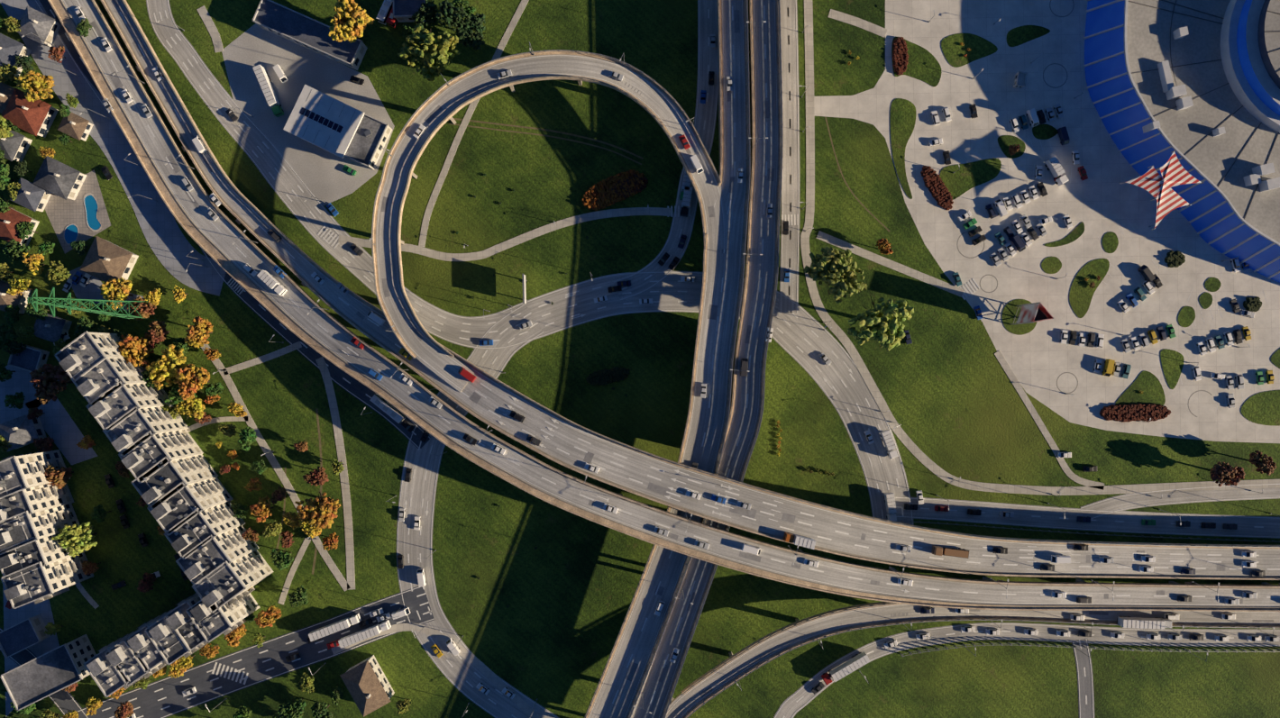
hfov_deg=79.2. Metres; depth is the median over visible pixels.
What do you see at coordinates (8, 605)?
car
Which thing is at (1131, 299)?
parked car
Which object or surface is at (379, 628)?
semi truck
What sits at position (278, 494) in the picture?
tree
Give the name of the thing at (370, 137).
building
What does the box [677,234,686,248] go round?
car
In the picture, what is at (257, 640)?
tree
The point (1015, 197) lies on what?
parked car
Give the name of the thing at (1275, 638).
car
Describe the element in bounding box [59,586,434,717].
avenue road
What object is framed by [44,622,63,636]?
tree
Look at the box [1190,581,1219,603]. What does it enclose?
street lamp
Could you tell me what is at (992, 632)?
car
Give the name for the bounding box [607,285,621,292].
car
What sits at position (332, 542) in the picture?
tree
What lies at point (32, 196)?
house
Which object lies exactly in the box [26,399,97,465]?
asphalt court
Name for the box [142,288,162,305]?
tree
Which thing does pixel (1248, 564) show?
car
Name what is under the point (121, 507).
car
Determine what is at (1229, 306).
parking bays
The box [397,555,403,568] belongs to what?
car
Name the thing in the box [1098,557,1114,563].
car
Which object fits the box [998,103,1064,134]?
parking bays
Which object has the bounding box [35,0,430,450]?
road frontage
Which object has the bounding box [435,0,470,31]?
tree
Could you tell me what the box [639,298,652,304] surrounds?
car
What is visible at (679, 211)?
zebra
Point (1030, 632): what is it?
car
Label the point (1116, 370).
parked car
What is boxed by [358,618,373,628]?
car
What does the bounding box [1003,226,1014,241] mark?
parked car
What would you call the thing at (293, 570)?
path
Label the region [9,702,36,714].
tree
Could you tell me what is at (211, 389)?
tree
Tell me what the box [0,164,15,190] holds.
tree
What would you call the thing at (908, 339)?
car
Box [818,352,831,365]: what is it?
car
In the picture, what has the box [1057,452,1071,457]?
car
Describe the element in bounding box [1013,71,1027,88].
plaza kiosk
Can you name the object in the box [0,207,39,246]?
house roof
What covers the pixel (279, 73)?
van
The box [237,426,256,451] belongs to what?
tree
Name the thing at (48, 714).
tree
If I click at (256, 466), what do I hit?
tree
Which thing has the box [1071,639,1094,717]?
road branch
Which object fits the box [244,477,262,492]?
tree
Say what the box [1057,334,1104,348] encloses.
parking bays
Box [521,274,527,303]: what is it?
billboard loop
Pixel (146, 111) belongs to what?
car
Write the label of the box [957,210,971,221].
parked car
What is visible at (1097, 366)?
parked car
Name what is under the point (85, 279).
car
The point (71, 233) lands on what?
round pool
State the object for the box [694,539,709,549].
car
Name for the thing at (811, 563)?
car
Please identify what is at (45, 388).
tree
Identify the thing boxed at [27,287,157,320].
hv lattice tower
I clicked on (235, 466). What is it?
tree
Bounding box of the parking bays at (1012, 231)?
[991,212,1033,247]
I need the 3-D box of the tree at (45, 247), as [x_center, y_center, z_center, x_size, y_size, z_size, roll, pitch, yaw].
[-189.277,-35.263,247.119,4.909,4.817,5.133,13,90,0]
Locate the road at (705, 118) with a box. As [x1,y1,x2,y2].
[613,0,718,301]
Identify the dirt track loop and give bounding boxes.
[449,123,641,164]
[453,118,643,159]
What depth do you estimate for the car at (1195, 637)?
248.67 m
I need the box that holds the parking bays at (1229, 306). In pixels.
[1193,288,1267,324]
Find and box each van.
[192,135,207,153]
[272,64,288,82]
[391,607,410,620]
[416,568,426,587]
[445,638,460,657]
[457,366,475,383]
[689,155,703,173]
[741,543,760,555]
[1051,555,1070,563]
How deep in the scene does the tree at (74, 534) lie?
239.19 m
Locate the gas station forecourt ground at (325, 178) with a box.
[221,23,394,205]
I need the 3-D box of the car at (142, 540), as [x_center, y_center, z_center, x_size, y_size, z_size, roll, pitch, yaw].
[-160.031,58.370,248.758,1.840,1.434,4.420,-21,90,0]
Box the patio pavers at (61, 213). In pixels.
[44,169,110,253]
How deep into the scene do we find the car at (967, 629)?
248.67 m
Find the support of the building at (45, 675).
on the terrain at (560, 581)
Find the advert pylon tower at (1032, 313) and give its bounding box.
[1010,301,1053,325]
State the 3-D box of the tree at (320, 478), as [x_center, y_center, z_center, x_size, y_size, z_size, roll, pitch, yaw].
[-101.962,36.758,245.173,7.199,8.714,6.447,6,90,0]
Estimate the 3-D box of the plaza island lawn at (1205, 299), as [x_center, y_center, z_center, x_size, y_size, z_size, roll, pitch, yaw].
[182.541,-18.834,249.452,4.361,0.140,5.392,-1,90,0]
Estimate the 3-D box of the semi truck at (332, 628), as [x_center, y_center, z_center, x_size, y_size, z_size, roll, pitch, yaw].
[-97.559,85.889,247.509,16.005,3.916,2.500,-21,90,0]
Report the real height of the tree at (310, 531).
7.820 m
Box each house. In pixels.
[0,82,13,113]
[0,129,32,161]
[0,280,31,313]
[0,413,46,451]
[9,177,52,211]
[17,5,61,46]
[33,313,72,342]
[57,111,93,141]
[340,655,394,717]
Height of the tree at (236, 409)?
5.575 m
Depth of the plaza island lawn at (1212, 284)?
249.38 m
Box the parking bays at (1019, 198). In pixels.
[982,182,1049,219]
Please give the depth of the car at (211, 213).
244.65 m
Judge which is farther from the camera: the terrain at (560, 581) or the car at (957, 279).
the terrain at (560, 581)
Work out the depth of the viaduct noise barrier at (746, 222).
235.42 m
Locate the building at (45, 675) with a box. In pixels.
[0,634,96,712]
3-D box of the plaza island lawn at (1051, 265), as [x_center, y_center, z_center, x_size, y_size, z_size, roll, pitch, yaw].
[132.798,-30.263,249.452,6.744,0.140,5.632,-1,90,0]
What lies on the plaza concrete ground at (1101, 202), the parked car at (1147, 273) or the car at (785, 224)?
the parked car at (1147, 273)
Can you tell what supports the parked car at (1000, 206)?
on the plaza concrete ground at (1101, 202)
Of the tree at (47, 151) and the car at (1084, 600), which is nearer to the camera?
the car at (1084, 600)
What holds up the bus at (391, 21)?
on the terrain at (560, 581)
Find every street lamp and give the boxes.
[54,58,79,76]
[112,64,145,83]
[164,154,194,169]
[231,229,258,245]
[888,566,904,587]
[1090,579,1114,601]
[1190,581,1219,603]
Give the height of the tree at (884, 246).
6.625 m
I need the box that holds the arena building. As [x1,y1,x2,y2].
[1083,0,1279,283]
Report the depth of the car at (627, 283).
248.64 m
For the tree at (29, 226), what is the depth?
244.31 m
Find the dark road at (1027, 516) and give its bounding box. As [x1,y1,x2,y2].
[894,496,1279,539]
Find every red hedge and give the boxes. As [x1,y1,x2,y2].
[891,36,908,74]
[920,165,953,210]
[1099,402,1170,422]
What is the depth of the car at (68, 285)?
248.67 m
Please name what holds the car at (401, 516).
on the road curve
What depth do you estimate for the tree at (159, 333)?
242.44 m
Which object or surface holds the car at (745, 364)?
on the road at (747, 391)
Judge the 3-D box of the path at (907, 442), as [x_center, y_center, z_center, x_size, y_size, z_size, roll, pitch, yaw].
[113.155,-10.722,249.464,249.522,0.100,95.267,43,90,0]
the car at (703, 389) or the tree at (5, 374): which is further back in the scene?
the tree at (5, 374)
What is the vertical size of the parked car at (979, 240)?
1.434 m
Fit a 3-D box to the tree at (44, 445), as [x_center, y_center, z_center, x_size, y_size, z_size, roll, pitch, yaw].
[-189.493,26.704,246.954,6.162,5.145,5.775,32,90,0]
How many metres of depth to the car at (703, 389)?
237.17 m
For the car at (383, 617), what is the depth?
248.67 m
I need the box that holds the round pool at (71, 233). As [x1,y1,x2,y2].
[64,223,78,245]
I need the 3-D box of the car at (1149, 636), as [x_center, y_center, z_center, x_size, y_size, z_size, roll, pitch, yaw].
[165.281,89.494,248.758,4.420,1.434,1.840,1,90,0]
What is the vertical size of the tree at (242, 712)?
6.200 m
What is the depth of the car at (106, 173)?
248.67 m
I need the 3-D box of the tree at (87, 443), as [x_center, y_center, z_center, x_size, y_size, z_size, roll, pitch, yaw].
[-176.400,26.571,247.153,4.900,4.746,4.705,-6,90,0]
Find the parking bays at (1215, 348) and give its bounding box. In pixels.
[1175,326,1252,359]
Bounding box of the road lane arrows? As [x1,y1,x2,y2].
[341,291,1080,593]
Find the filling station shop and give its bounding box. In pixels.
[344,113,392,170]
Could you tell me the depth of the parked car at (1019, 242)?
247.29 m
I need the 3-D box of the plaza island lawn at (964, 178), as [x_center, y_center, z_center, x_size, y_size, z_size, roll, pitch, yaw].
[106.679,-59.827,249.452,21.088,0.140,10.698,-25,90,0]
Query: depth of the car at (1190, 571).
239.32 m
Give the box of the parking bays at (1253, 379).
[1223,371,1274,391]
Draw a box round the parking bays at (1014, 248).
[986,224,1048,268]
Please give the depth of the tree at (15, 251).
243.46 m
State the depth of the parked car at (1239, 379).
248.62 m
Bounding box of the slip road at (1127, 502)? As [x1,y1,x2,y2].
[1080,484,1279,520]
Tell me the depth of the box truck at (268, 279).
239.45 m
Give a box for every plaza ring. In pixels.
[956,230,984,258]
[979,274,997,292]
[1042,63,1067,88]
[1049,0,1074,17]
[1056,372,1078,393]
[1188,390,1211,417]
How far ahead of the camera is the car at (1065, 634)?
248.67 m
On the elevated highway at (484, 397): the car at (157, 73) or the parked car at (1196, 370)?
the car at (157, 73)
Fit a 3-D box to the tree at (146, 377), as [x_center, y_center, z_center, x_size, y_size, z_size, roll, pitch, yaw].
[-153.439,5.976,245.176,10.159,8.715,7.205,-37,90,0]
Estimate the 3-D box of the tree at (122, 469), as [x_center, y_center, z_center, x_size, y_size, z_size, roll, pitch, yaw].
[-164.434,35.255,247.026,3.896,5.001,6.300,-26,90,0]
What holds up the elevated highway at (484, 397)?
on the terrain at (560, 581)
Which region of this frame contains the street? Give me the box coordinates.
[0,628,89,717]
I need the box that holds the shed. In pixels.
[0,614,50,658]
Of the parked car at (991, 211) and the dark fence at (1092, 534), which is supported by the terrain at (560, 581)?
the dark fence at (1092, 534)
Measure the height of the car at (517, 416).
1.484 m
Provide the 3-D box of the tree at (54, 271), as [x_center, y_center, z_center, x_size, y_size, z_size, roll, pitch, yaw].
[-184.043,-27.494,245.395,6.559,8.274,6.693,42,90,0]
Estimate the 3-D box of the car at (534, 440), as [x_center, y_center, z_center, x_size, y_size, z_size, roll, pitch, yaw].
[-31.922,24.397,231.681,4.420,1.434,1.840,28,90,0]
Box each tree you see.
[0,18,5,29]
[0,63,17,82]
[0,115,13,138]
[0,146,5,164]
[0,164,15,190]
[0,198,15,212]
[0,262,13,283]
[0,362,15,382]
[0,435,11,453]
[0,669,9,693]
[1,16,20,32]
[1,238,30,261]
[2,305,23,324]
[3,392,25,409]
[5,340,26,356]
[6,119,20,132]
[6,276,35,295]
[7,182,21,201]
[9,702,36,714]
[12,160,31,176]
[13,70,54,101]
[14,55,34,73]
[15,221,37,239]
[21,252,45,274]
[25,298,50,320]
[27,407,45,420]
[29,364,73,404]
[32,436,54,452]
[37,240,54,255]
[38,146,55,158]
[41,709,60,717]
[44,465,73,489]
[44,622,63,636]
[45,260,72,285]
[47,45,65,63]
[51,521,97,557]
[52,338,67,354]
[57,104,70,117]
[58,133,72,145]
[62,682,77,693]
[62,710,79,717]
[64,297,86,315]
[65,92,79,109]
[70,240,87,255]
[73,316,97,336]
[75,18,91,36]
[76,435,96,449]
[81,560,100,575]
[84,696,102,715]
[90,504,111,522]
[96,303,113,321]
[97,325,111,333]
[99,277,133,310]
[108,686,127,700]
[111,329,127,339]
[113,701,133,717]
[115,334,149,366]
[115,461,129,478]
[126,295,156,320]
[130,677,150,689]
[136,494,146,507]
[137,572,155,593]
[140,365,165,388]
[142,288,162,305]
[142,332,161,353]
[145,344,187,390]
[147,320,170,343]
[152,666,166,678]
[156,522,164,535]
[161,403,178,419]
[164,385,197,405]
[167,659,188,678]
[172,284,188,303]
[173,338,190,355]
[173,396,205,419]
[175,364,210,400]
[178,655,195,669]
[183,316,213,348]
[194,411,211,424]
[199,643,219,658]
[203,347,220,361]
[203,382,223,396]
[203,394,219,404]
[215,441,221,448]
[218,423,236,437]
[219,464,230,475]
[223,623,246,648]
[226,449,237,459]
[227,402,246,417]
[230,461,239,470]
[230,502,248,519]
[232,705,252,717]
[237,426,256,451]
[241,527,258,542]
[243,612,255,623]
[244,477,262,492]
[249,459,267,475]
[249,496,274,522]
[251,632,265,648]
[254,605,282,628]
[262,520,282,538]
[270,486,286,504]
[270,548,293,570]
[277,698,306,717]
[280,530,294,548]
[282,512,301,530]
[287,585,308,607]
[293,440,308,452]
[294,489,340,530]
[298,517,321,539]
[298,673,314,694]
[302,466,329,486]
[310,702,333,717]
[322,532,338,550]
[328,0,374,43]
[329,686,343,706]
[330,458,344,475]
[395,698,411,714]
[397,25,460,81]
[401,23,414,37]
[411,0,438,29]
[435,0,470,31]
[451,0,475,18]
[455,12,487,50]
[804,246,867,303]
[847,295,914,351]
[875,238,893,255]
[1008,144,1020,155]
[1209,461,1245,486]
[1245,450,1276,475]
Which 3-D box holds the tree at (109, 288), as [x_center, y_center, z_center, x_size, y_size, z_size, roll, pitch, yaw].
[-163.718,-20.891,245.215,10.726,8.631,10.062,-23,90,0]
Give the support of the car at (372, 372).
on the elevated highway at (484, 397)
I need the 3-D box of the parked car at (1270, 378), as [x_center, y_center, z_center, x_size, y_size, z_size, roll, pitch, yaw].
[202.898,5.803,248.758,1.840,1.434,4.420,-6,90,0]
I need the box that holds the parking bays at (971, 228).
[955,208,987,248]
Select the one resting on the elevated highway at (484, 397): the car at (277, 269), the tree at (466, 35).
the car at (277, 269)
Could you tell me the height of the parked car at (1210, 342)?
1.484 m
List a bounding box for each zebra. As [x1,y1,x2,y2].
[211,662,248,685]
[227,277,244,294]
[317,225,338,248]
[667,205,690,217]
[779,214,798,225]
[960,278,980,300]
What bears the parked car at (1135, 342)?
on the plaza concrete ground at (1101, 202)
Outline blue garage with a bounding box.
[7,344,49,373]
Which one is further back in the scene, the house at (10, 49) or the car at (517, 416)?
the house at (10, 49)
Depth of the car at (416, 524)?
248.67 m
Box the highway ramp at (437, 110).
[371,49,727,393]
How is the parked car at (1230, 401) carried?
on the plaza concrete ground at (1101, 202)
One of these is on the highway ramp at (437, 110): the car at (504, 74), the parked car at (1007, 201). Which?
the car at (504, 74)
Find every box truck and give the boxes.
[256,269,287,296]
[679,170,690,200]
[679,187,692,217]
[783,531,815,549]
[883,493,896,521]
[1044,155,1068,186]
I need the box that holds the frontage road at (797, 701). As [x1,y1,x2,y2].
[773,622,1279,717]
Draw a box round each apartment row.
[0,449,94,609]
[54,331,273,613]
[82,593,260,698]
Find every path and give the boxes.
[74,582,99,609]
[186,416,247,432]
[200,344,350,591]
[223,341,301,374]
[278,537,310,604]
[315,356,355,590]
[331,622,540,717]
[800,0,1279,495]
[816,230,964,297]
[828,9,886,37]
[994,350,1104,490]
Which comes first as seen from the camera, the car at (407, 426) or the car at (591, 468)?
the car at (591, 468)
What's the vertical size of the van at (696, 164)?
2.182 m
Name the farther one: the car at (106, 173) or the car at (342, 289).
the car at (106, 173)
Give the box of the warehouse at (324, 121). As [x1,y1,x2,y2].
[283,84,364,158]
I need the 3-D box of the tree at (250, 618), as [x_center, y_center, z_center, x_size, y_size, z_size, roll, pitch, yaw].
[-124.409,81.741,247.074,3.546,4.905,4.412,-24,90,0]
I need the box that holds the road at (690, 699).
[660,602,1279,717]
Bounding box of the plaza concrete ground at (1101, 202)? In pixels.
[813,0,1279,443]
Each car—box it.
[5,600,11,609]
[62,278,72,292]
[64,331,70,340]
[72,271,82,285]
[73,6,85,20]
[79,273,91,287]
[100,37,112,52]
[100,165,112,180]
[101,98,113,112]
[104,474,114,488]
[110,580,126,590]
[115,499,126,513]
[118,514,129,529]
[120,89,132,103]
[137,533,148,548]
[140,103,153,118]
[152,66,164,81]
[152,571,160,578]
[173,553,181,560]
[179,567,188,580]
[181,176,193,191]
[182,686,196,696]
[205,207,219,221]
[209,192,221,206]
[225,108,237,121]
[242,263,257,276]
[266,228,282,242]
[272,265,286,278]
[285,652,300,662]
[306,638,321,644]
[310,272,324,285]
[326,202,338,216]
[326,640,338,649]
[336,282,349,294]
[342,164,356,175]
[349,75,364,85]
[349,243,363,255]
[350,337,365,349]
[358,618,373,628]
[366,310,385,326]
[366,367,383,381]
[368,607,383,618]
[375,612,391,622]
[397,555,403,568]
[398,347,412,360]
[398,508,405,521]
[399,373,413,385]
[400,420,413,432]
[404,467,411,482]
[412,124,426,139]
[413,516,420,530]
[420,429,429,442]
[428,396,442,409]
[430,644,443,658]
[462,433,477,446]
[475,683,490,695]
[479,339,493,346]
[490,443,506,455]
[496,69,512,79]
[501,687,515,699]
[509,411,525,422]
[518,320,532,329]
[525,434,541,446]
[584,462,599,473]
[593,295,607,303]
[603,503,618,513]
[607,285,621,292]
[608,70,623,81]
[617,280,630,286]
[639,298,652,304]
[653,526,668,536]
[654,600,665,616]
[658,252,669,265]
[667,256,679,270]
[669,648,679,663]
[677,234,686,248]
[678,134,690,149]
[680,276,694,282]
[685,489,701,500]
[691,462,698,468]
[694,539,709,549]
[700,90,706,104]
[700,384,706,398]
[708,71,714,85]
[710,34,715,47]
[710,493,726,504]
[726,76,732,91]
[735,500,751,510]
[737,168,743,182]
[740,358,748,376]
[765,327,773,342]
[766,203,773,218]
[782,220,788,235]
[783,268,789,282]
[803,558,819,567]
[811,682,824,694]
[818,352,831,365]
[863,429,874,444]
[883,640,897,649]
[895,544,910,552]
[897,577,913,586]
[903,329,912,344]
[904,503,917,510]
[915,490,923,504]
[915,632,930,639]
[920,607,934,613]
[928,137,942,146]
[930,109,940,125]
[934,505,948,511]
[941,107,951,122]
[942,150,950,164]
[952,272,962,286]
[954,608,969,613]
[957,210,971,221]
[960,625,975,632]
[962,218,977,229]
[967,509,981,515]
[968,226,982,237]
[969,103,978,118]
[971,234,986,245]
[973,305,982,319]
[985,203,996,219]
[985,629,999,635]
[989,252,1001,266]
[992,547,1007,554]
[993,199,1007,217]
[994,231,1006,246]
[996,246,1008,261]
[999,511,1014,518]
[1002,196,1013,210]
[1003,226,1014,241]
[1004,242,1016,256]
[1009,117,1020,132]
[1011,193,1022,209]
[1011,219,1023,234]
[1011,234,1025,252]
[1018,114,1028,129]
[1019,190,1030,204]
[1019,214,1032,228]
[1020,232,1032,246]
[1024,629,1037,635]
[1026,108,1039,127]
[1026,226,1039,240]
[1028,185,1038,200]
[1034,164,1042,179]
[1035,222,1047,237]
[1036,109,1046,124]
[1037,182,1047,196]
[1038,216,1052,224]
[1040,564,1054,571]
[1045,107,1054,121]
[1051,591,1066,598]
[1053,103,1063,118]
[1056,630,1069,637]
[1057,126,1069,145]
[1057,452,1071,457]
[1060,329,1068,344]
[1062,214,1072,228]
[1069,330,1077,345]
[1069,613,1084,621]
[1071,150,1079,164]
[1073,544,1087,550]
[1076,516,1091,522]
[1076,596,1091,603]
[1077,165,1087,180]
[1077,630,1091,637]
[1078,332,1085,347]
[1082,466,1097,472]
[1087,332,1095,347]
[1093,358,1102,373]
[1095,333,1104,348]
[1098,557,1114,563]
[1101,358,1115,376]
[1109,631,1124,639]
[1112,362,1121,376]
[1116,299,1129,313]
[1120,338,1131,353]
[1121,364,1131,379]
[1125,292,1138,307]
[1129,336,1140,350]
[1133,286,1146,301]
[1137,265,1155,282]
[1138,332,1149,347]
[1138,566,1153,572]
[1140,556,1155,562]
[1141,519,1155,525]
[1142,280,1154,294]
[1145,633,1160,639]
[1147,329,1158,344]
[1152,274,1162,288]
[1156,326,1166,340]
[1163,613,1179,620]
[1165,324,1176,338]
[1167,633,1181,639]
[1176,521,1190,527]
[1177,595,1192,602]
[1180,567,1195,575]
[1188,634,1203,640]
[1191,366,1201,381]
[1196,340,1206,356]
[1201,522,1215,529]
[1205,338,1215,353]
[1210,373,1225,380]
[1214,334,1225,349]
[1214,635,1228,641]
[1221,612,1235,620]
[1223,331,1234,347]
[1223,523,1237,530]
[1224,598,1239,604]
[1225,375,1234,389]
[1225,393,1234,408]
[1229,298,1240,313]
[1230,258,1240,273]
[1232,329,1242,344]
[1234,374,1243,389]
[1240,310,1255,318]
[1241,326,1251,340]
[1241,550,1256,557]
[1241,561,1256,567]
[1242,262,1249,269]
[1242,592,1257,598]
[1246,635,1261,641]
[1250,570,1265,576]
[1255,371,1263,384]
[1264,635,1279,641]
[1265,370,1274,383]
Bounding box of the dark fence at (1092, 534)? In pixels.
[896,520,1279,542]
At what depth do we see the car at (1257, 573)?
240.07 m
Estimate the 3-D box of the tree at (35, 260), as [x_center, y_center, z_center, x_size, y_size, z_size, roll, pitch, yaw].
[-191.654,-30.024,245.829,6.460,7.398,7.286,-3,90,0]
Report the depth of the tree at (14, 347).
244.85 m
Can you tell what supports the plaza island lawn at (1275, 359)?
on the plaza concrete ground at (1101, 202)
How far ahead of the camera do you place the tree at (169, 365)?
240.57 m
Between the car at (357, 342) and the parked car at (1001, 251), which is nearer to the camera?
the car at (357, 342)
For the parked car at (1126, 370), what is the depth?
248.58 m
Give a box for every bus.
[369,393,405,423]
[375,0,393,25]
[385,6,398,27]
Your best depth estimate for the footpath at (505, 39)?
249.41 m
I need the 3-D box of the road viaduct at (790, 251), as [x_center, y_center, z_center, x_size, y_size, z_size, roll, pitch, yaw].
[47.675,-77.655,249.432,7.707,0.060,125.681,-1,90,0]
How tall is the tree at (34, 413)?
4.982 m
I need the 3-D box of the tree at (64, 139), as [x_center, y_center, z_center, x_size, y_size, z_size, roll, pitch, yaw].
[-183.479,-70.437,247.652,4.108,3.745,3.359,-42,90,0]
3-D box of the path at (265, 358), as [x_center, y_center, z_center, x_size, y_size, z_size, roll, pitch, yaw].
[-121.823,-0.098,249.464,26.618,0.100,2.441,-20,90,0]
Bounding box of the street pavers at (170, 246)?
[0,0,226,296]
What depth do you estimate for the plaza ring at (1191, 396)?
249.50 m
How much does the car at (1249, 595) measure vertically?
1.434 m
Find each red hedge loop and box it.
[581,169,644,210]
[611,173,648,199]
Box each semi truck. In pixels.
[252,64,283,117]
[308,613,361,641]
[338,620,391,649]
[821,651,869,685]
[1116,616,1171,630]
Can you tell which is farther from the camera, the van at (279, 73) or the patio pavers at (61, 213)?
the patio pavers at (61, 213)
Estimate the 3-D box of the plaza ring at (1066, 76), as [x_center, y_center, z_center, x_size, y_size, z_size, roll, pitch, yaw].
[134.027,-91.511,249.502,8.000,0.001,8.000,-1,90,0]
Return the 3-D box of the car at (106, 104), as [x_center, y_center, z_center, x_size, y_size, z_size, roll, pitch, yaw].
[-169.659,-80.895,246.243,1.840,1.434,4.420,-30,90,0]
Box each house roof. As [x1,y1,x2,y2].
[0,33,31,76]
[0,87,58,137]
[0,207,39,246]
[32,155,86,200]
[80,236,138,282]
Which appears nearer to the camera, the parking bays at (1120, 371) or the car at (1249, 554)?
the car at (1249, 554)
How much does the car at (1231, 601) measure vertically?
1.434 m
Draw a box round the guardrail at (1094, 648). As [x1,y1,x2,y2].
[899,641,1279,657]
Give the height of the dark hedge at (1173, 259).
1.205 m
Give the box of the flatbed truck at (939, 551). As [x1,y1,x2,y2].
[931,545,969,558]
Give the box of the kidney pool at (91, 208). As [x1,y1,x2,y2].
[82,192,101,231]
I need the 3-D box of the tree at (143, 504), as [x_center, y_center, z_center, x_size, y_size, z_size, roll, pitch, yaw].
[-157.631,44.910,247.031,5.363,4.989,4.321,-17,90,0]
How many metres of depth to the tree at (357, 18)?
236.64 m
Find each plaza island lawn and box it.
[890,98,916,199]
[891,36,941,86]
[939,158,1001,200]
[941,33,997,67]
[997,135,1025,158]
[1001,299,1037,335]
[1005,25,1050,46]
[1032,124,1057,139]
[1041,256,1061,274]
[1043,221,1084,246]
[1069,258,1109,318]
[1101,231,1118,253]
[1115,370,1165,405]
[1160,349,1184,389]
[1177,306,1195,327]
[1198,292,1212,309]
[1204,277,1221,292]
[1240,390,1279,426]
[1270,348,1279,368]
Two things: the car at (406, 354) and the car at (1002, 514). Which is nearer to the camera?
the car at (406, 354)
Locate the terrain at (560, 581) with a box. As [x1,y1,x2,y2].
[0,0,1279,717]
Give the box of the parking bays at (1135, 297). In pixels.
[1113,274,1164,315]
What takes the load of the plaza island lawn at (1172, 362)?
on the plaza concrete ground at (1101, 202)
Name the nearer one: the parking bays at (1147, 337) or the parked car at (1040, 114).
the parked car at (1040, 114)
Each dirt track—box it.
[275,466,286,549]
[311,408,322,575]
[824,116,890,232]
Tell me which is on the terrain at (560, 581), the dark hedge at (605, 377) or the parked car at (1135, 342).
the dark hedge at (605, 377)
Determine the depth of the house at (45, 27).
245.54 m
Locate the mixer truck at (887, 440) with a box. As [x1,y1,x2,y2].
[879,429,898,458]
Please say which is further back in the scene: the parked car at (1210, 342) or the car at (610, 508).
the parked car at (1210, 342)
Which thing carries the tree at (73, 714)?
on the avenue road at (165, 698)
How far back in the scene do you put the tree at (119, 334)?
245.12 m
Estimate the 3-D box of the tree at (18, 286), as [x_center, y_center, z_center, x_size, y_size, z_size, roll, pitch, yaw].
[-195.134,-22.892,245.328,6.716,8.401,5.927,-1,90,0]
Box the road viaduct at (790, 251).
[779,0,799,312]
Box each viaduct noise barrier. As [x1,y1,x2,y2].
[629,0,750,717]
[664,0,783,717]
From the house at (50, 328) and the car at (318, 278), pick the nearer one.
the car at (318, 278)
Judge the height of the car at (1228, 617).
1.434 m
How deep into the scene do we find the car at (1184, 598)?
239.32 m
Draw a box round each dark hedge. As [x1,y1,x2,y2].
[585,366,630,385]
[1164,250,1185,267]
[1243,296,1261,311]
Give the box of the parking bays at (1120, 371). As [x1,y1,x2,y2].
[1090,356,1141,377]
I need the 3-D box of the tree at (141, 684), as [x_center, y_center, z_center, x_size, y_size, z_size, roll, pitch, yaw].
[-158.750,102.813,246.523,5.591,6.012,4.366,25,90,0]
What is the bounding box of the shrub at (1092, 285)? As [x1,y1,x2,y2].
[1088,281,1095,288]
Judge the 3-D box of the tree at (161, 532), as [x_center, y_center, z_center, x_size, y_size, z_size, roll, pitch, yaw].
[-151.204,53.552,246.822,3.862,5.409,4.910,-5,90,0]
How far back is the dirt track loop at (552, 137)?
249.52 m
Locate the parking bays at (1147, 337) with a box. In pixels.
[1108,323,1194,357]
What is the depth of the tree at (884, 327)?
231.73 m
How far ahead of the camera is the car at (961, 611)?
242.42 m
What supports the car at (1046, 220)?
on the plaza concrete ground at (1101, 202)
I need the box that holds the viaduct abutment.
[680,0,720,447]
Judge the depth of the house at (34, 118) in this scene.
244.80 m
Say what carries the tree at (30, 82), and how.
on the terrain at (560, 581)
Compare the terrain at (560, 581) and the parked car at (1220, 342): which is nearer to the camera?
the parked car at (1220, 342)
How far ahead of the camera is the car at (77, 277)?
248.67 m
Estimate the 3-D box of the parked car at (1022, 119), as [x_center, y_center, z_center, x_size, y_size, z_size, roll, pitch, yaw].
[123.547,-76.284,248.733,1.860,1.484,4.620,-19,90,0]
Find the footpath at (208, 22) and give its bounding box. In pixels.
[196,5,223,52]
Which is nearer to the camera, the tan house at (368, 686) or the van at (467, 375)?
the van at (467, 375)
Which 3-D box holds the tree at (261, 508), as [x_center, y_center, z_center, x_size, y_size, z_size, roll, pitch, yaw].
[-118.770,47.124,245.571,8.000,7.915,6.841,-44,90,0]
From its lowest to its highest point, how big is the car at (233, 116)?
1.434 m
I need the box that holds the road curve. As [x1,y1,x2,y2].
[396,303,559,717]
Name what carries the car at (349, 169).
on the gas station forecourt ground at (325, 178)
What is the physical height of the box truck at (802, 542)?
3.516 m
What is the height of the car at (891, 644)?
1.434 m
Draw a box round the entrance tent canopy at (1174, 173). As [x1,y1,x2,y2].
[1120,150,1203,229]

